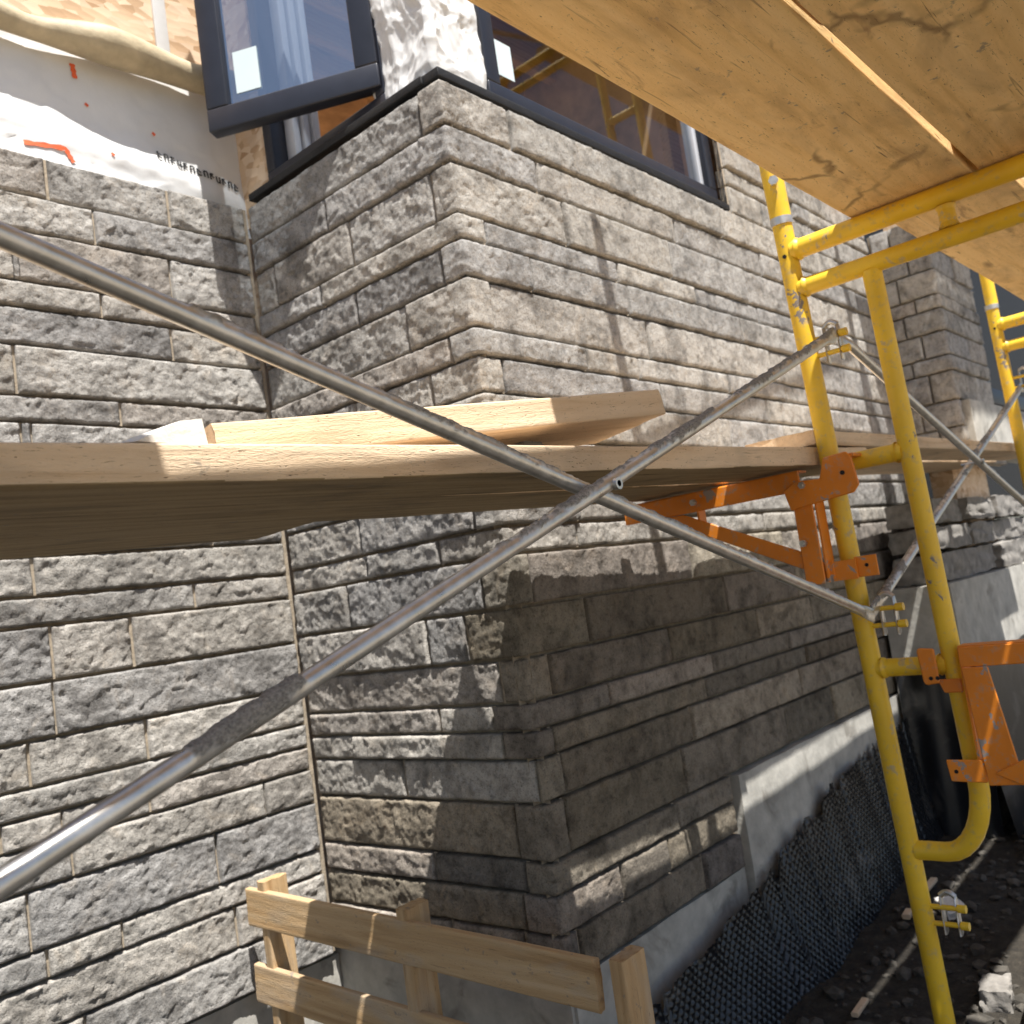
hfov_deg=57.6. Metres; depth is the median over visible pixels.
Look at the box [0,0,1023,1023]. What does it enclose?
stone house
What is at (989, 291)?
frame scaffold
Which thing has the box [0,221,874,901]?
cross brace
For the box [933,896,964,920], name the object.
block piece
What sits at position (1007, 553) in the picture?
loose stone
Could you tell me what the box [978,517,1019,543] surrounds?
loose stone
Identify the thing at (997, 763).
side bracket
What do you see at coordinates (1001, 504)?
loose stone
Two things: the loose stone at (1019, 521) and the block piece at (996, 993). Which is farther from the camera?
the loose stone at (1019, 521)
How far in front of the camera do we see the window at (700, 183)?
2.60 m
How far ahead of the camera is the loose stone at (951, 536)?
3.71 m
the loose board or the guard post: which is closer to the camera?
the loose board
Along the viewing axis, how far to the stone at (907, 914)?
2.80 m
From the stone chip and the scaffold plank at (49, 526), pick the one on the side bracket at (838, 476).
the scaffold plank at (49, 526)
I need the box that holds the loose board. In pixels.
[205,389,665,445]
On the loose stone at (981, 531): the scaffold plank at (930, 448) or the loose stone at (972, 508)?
the loose stone at (972, 508)
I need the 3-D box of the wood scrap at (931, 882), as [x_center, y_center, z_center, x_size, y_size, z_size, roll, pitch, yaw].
[1.327,1.200,2.979,0.022,0.015,0.152,-13,-5,39]
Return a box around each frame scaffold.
[770,153,1023,1023]
[979,274,997,305]
[984,303,1023,487]
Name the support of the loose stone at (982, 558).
on the stone house
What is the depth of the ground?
2.62 m
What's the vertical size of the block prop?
0.048 m
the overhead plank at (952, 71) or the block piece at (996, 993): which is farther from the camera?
the block piece at (996, 993)
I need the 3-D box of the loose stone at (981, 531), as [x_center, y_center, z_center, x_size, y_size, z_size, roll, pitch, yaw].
[1.987,0.099,4.113,0.204,0.103,0.350,-13,-7,41]
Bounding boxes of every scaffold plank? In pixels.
[0,442,865,516]
[0,481,744,541]
[0,522,312,559]
[745,430,1016,460]
[808,460,995,476]
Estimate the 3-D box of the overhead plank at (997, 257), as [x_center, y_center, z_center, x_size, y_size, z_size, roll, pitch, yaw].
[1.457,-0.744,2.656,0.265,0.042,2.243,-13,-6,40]
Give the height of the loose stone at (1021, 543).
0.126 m
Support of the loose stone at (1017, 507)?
on the loose stone at (1019, 521)
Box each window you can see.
[194,0,422,202]
[416,5,729,210]
[961,290,1023,462]
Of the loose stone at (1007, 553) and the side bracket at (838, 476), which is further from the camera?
the loose stone at (1007, 553)
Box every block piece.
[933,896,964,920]
[978,973,1014,1013]
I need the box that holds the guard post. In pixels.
[759,166,790,219]
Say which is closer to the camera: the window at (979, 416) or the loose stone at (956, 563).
the loose stone at (956, 563)
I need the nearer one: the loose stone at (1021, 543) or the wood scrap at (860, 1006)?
the wood scrap at (860, 1006)
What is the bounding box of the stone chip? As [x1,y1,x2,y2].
[121,419,207,443]
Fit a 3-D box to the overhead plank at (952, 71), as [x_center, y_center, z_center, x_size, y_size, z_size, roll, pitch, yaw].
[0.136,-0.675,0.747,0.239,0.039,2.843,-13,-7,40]
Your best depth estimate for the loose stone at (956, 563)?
3.67 m
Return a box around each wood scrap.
[851,997,868,1017]
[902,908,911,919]
[927,877,937,890]
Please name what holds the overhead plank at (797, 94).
on the frame scaffold at (941, 200)
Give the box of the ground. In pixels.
[781,535,1023,1023]
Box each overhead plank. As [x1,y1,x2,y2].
[467,0,978,217]
[797,0,1023,168]
[895,177,1023,299]
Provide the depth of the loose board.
1.38 m
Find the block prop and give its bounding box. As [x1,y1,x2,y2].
[514,441,542,444]
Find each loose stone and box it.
[884,498,961,530]
[888,523,971,555]
[893,549,971,586]
[941,543,996,575]
[945,496,994,523]
[957,520,995,545]
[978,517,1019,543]
[978,539,1022,568]
[979,495,1013,518]
[994,496,1023,518]
[1003,537,1023,560]
[1010,516,1023,537]
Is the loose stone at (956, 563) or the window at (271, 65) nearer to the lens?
the window at (271, 65)
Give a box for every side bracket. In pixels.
[625,452,879,584]
[917,639,1023,785]
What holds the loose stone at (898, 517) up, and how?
on the loose stone at (951, 536)
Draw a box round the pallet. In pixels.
[245,873,654,1023]
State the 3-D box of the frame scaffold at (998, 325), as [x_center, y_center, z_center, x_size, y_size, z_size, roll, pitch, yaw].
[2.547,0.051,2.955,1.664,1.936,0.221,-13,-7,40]
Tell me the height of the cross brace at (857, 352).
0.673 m
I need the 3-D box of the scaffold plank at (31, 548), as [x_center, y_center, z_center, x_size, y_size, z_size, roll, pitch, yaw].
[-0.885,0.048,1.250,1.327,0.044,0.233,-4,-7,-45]
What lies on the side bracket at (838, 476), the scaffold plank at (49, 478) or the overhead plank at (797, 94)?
the scaffold plank at (49, 478)
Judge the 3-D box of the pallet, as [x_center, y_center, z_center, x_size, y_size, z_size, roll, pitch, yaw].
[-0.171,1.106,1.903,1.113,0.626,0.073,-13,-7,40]
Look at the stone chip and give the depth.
0.97 m
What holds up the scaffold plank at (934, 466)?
on the scaffold plank at (49, 526)
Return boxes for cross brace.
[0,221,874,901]
[834,327,1023,616]
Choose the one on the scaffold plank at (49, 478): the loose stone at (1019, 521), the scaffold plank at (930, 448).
the scaffold plank at (930, 448)
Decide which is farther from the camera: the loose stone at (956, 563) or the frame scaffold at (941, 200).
the loose stone at (956, 563)

